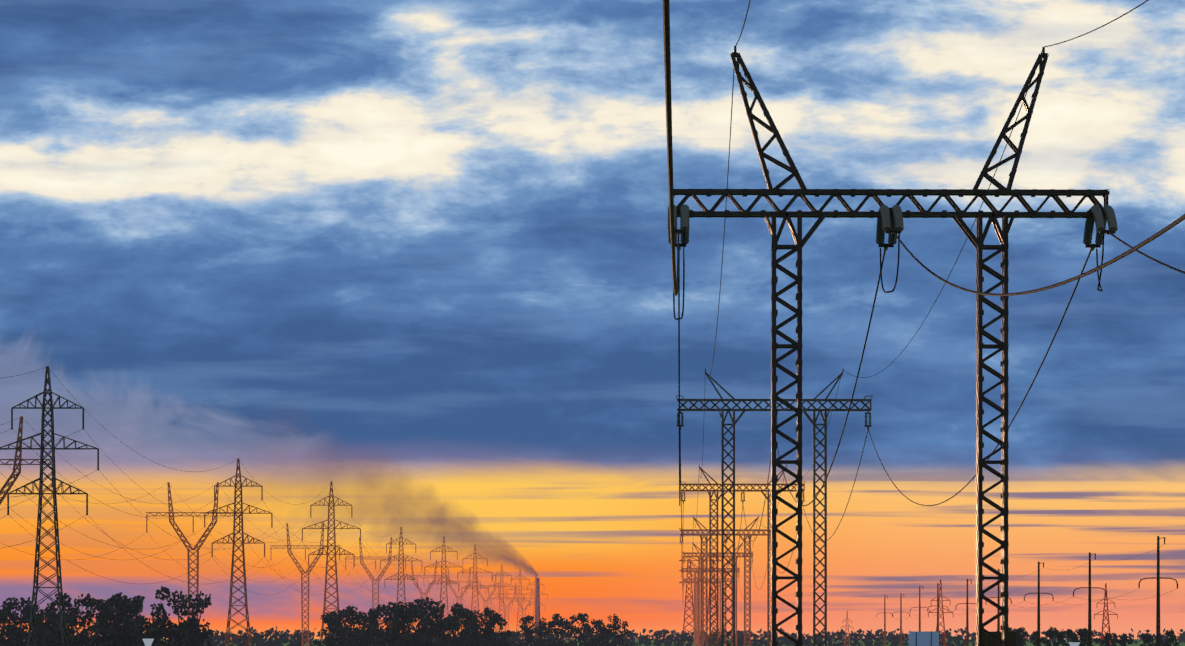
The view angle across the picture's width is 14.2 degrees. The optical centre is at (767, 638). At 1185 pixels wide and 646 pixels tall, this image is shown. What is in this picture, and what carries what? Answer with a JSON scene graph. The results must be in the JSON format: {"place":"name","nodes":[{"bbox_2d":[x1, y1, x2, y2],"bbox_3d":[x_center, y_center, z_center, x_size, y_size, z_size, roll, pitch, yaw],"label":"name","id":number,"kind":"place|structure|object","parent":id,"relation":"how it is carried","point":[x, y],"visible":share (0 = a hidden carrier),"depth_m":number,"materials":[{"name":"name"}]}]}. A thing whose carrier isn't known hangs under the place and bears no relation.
{"place":"outdoors","nodes":[
{"label":"outdoors","id":0,"kind":"place"},
{"bbox_2d":[359,478,537,576],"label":"smoke plume","id":1,"kind":"object","parent":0,"point":[439,523],"visible":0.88,"depth_m":7937.69,"materials":[{"name":"grey"}]},
{"bbox_2d":[0,0,1184,638],"label":"sky","id":2,"kind":"structure","parent":0,"point":[421,249],"materials":[{"name":"blue"}]},
{"bbox_2d":[22,639,1184,645],"bbox_3d":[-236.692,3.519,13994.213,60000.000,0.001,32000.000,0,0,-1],"label":"ground","id":3,"kind":"structure","parent":0,"point":[1027,644],"depth_m":3359.27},
{"bbox_2d":[0,416,52,504],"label":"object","id":4,"kind":"structure","parent":3,"relation":"on","point":[13,474],"depth_m":856.09,"materials":[{"name":"metal"}]},
{"bbox_2d":[0,366,98,645],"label":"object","id":5,"kind":"structure","parent":3,"relation":"on","point":[43,407],"depth_m":667.14,"materials":[{"name":"metal"}]},
{"bbox_2d":[0,366,547,620],"bbox_3d":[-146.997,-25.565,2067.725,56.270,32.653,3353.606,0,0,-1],"label":"side line conductors","id":6,"kind":"object","parent":5,"relation":"attached to","point":[217,531],"visible":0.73,"depth_m":1024.03,"materials":[{"name":"black metal"}]},
{"bbox_2d":[143,639,153,645],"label":"give way sign","id":7,"kind":"object","parent":3,"relation":"on","point":[147,642],"visible":1,"depth_m":325.51,"materials":[{"name":"grey metal"}]},
{"bbox_2d":[145,482,240,618],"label":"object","id":8,"kind":"structure","parent":3,"relation":"on","point":[185,540],"depth_m":1216.87,"materials":[{"name":"grey metal"}]},
{"bbox_2d":[204,458,272,645],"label":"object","id":9,"kind":"structure","parent":3,"relation":"on","point":[228,629],"depth_m":953.14,"materials":[{"name":"grey metal"}]},
{"bbox_2d":[270,523,340,645],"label":"transmission tower","id":10,"kind":"structure","parent":3,"relation":"on","point":[303,573],"depth_m":1577.77,"materials":[{"name":"grey metal"}]},
{"bbox_2d":[302,481,360,642],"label":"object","id":11,"kind":"structure","parent":3,"relation":"on","point":[328,528],"depth_m":1204.90,"materials":[{"name":"grey metal"}]},
{"bbox_2d":[345,537,406,625],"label":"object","id":12,"kind":"structure","parent":3,"relation":"on","point":[378,578],"depth_m":1938.60,"materials":[{"name":"grey metal"}]},
{"bbox_2d":[380,527,420,628],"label":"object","id":13,"kind":"structure","parent":3,"relation":"on","point":[403,578],"depth_m":1502.92,"materials":[{"name":"grey metal"}]},
{"bbox_2d":[400,560,447,622],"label":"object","id":14,"kind":"structure","parent":3,"relation":"on","point":[425,575],"depth_m":2299.74,"materials":[{"name":"grey metal"}]},
{"bbox_2d":[424,536,461,632],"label":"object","id":15,"kind":"structure","parent":3,"relation":"on","point":[442,551],"depth_m":1770.87,"materials":[{"name":"grey metal"}]},
{"bbox_2d":[437,567,480,636],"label":"transmission tower","id":16,"kind":"structure","parent":3,"relation":"on","point":[455,594],"depth_m":2660.66,"materials":[{"name":"grey metal"}]},
{"bbox_2d":[457,545,492,633],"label":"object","id":17,"kind":"structure","parent":3,"relation":"on","point":[476,557],"depth_m":2036.84,"materials":[{"name":"grey metal"}]},
{"bbox_2d":[466,573,505,607],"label":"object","id":18,"kind":"structure","parent":3,"relation":"on","point":[492,592],"depth_m":3021.55,"materials":[{"name":"grey metal"}]},
{"bbox_2d":[491,565,515,631],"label":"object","id":19,"kind":"structure","parent":3,"relation":"on","point":[501,575],"depth_m":2334.71,"materials":[{"name":"grey metal"}]},
{"bbox_2d":[490,582,523,629],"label":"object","id":20,"kind":"structure","parent":3,"relation":"on","point":[514,594],"depth_m":3382.39,"materials":[{"name":"grey metal"}]},
{"bbox_2d":[508,569,532,643],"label":"transmission tower","id":21,"kind":"structure","parent":3,"relation":"on","point":[519,575],"depth_m":2598.63,"materials":[{"name":"grey metal"}]},
{"bbox_2d":[510,589,539,641],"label":"transmission tower","id":22,"kind":"structure","parent":3,"relation":"on","point":[524,610],"depth_m":3743.44,"materials":[{"name":"grey metal"}]},
{"bbox_2d":[524,575,547,643],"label":"transmission tower","id":23,"kind":"structure","parent":3,"relation":"on","point":[534,594],"depth_m":2874.62,"materials":[{"name":"grey metal"}]},
{"bbox_2d":[535,578,539,639],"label":"chimney","id":24,"kind":"object","parent":3,"relation":"on","point":[537,589],"visible":0.48,"depth_m":7987.36,"materials":[{"name":"grey concrete"}]},
{"bbox_2d":[0,586,1184,645],"bbox_3d":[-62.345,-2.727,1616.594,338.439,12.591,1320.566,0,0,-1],"label":"trees","id":25,"kind":"object","parent":3,"relation":"on","point":[394,640],"visible":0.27,"depth_m":1111.37,"materials":[{"name":"black plant"}]},
{"bbox_2d":[679,557,697,642],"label":"tower","id":26,"kind":"structure","parent":3,"relation":"on","point":[688,566],"depth_m":3293.27,"materials":[{"name":"metal"}]},
{"bbox_2d":[682,572,731,642],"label":"portal tower","id":27,"kind":"structure","parent":3,"relation":"on","point":[719,581],"depth_m":2435.14,"materials":[{"name":"brown metal"}]},
{"bbox_2d":[681,560,739,645],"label":"portal tower","id":28,"kind":"structure","parent":3,"relation":"on","point":[695,602],"depth_m":2075.10,"materials":[{"name":"brown metal"}]},
{"bbox_2d":[705,557,720,642],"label":"tower","id":29,"kind":"structure","parent":3,"relation":"on","point":[713,595],"depth_m":3293.32,"materials":[{"name":"metal"}]},
{"bbox_2d":[682,542,752,645],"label":"portal tower","id":30,"kind":"structure","parent":3,"relation":"on","point":[699,584],"depth_m":1708.26,"materials":[{"name":"brown metal"}]},
{"bbox_2d":[679,515,770,645],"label":"portal tower","id":31,"kind":"structure","parent":3,"relation":"on","point":[706,564],"depth_m":1311.35,"materials":[{"name":"grey metal"}]},
{"bbox_2d":[680,465,804,645],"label":"portal tower","id":32,"kind":"structure","parent":3,"relation":"on","point":[743,491],"depth_m":977.43,"materials":[{"name":"grey metal"}]},
{"bbox_2d":[675,369,872,645],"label":"portal tower","id":33,"kind":"structure","parent":3,"relation":"on","point":[813,422],"depth_m":619.56,"materials":[{"name":"metal"}]},
{"bbox_2d":[663,0,1184,604],"bbox_3d":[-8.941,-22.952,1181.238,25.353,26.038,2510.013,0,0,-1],"label":"line conductors","id":34,"kind":"object","parent":33,"relation":"hanging from","point":[669,144],"visible":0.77,"depth_m":258.92,"materials":[{"name":"black metal"}]},
{"bbox_2d":[842,611,853,645],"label":"tower","id":35,"kind":"structure","parent":3,"relation":"on","point":[847,629],"depth_m":1896.67,"materials":[{"name":"grey metal"}]},
{"bbox_2d":[876,595,892,645],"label":"pole","id":36,"kind":"object","parent":3,"relation":"on","point":[884,622],"visible":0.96,"depth_m":1225.81,"materials":[{"name":"grey"}]},
{"bbox_2d":[668,46,1117,645],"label":"portal tower","id":37,"kind":"structure","parent":3,"relation":"on","point":[890,220],"depth_m":275.64,"materials":[{"name":"metal"}]},
{"bbox_2d":[892,593,909,645],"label":"pole","id":38,"kind":"object","parent":3,"relation":"on","point":[901,594],"visible":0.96,"depth_m":1132.83,"materials":[{"name":"grey"}]},
{"bbox_2d":[910,586,929,630],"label":"pole","id":39,"kind":"object","parent":3,"relation":"on","point":[919,610],"visible":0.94,"depth_m":1046.85,"materials":[{"name":"grey"}]},
{"bbox_2d":[909,631,938,645],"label":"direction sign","id":40,"kind":"object","parent":3,"relation":"on","point":[923,638],"visible":1,"depth_m":696.68,"materials":[{"name":"blue metal"}]},
{"bbox_2d":[927,583,948,630],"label":"pole","id":41,"kind":"object","parent":3,"relation":"on","point":[938,584],"visible":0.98,"depth_m":962.86,"materials":[{"name":"grey metal"}]},
{"bbox_2d":[928,579,952,645],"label":"tower","id":42,"kind":"structure","parent":3,"relation":"on","point":[942,612],"depth_m":1196.87,"materials":[{"name":"metal"}]},
{"bbox_2d":[955,579,974,645],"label":"pole","id":43,"kind":"object","parent":3,"relation":"on","point":[967,630],"visible":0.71,"depth_m":867.86,"materials":[{"name":"grey metal"}]},
{"bbox_2d":[985,569,1011,631],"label":"pole","id":44,"kind":"object","parent":3,"relation":"on","point":[998,619],"visible":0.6,"depth_m":784.89,"materials":[{"name":"grey metal"}]},
{"bbox_2d":[983,632,1015,645],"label":"dark billboard","id":45,"kind":"object","parent":3,"relation":"on","point":[988,640],"visible":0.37,"depth_m":696.88,"materials":[{"name":"black"}]},
{"bbox_2d":[1024,562,1053,645],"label":"pole","id":46,"kind":"object","parent":3,"relation":"on","point":[1038,621],"visible":0.98,"depth_m":690.88,"materials":[{"name":"grey"}]},
{"bbox_2d":[1068,642,1079,645],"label":"yield sign","id":47,"kind":"object","parent":3,"relation":"on","point":[1074,643],"visible":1,"depth_m":446.80,"materials":[{"name":"grey metal"}]},
{"bbox_2d":[1073,552,1106,645],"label":"pole","id":48,"kind":"object","parent":3,"relation":"on","point":[1089,587],"visible":0.96,"depth_m":609.91,"materials":[{"name":"grey"}]},
{"bbox_2d":[1094,583,1117,644],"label":"tower","id":49,"kind":"structure","parent":3,"relation":"on","point":[1107,614],"depth_m":1197.71,"materials":[{"name":"metal"}]},
{"bbox_2d":[1138,536,1177,645],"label":"pole","id":50,"kind":"object","parent":3,"relation":"on","point":[1158,577],"visible":1,"depth_m":518.92,"materials":[{"name":"grey"}]},
{"bbox_2d":[898,545,1172,616],"bbox_3d":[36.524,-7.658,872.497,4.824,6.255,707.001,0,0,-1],"label":"line wires","id":51,"kind":"object","parent":50,"relation":"attached to","point":[1055,603],"visible":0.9,"depth_m":649.27,"materials":[{"name":"black metal"}]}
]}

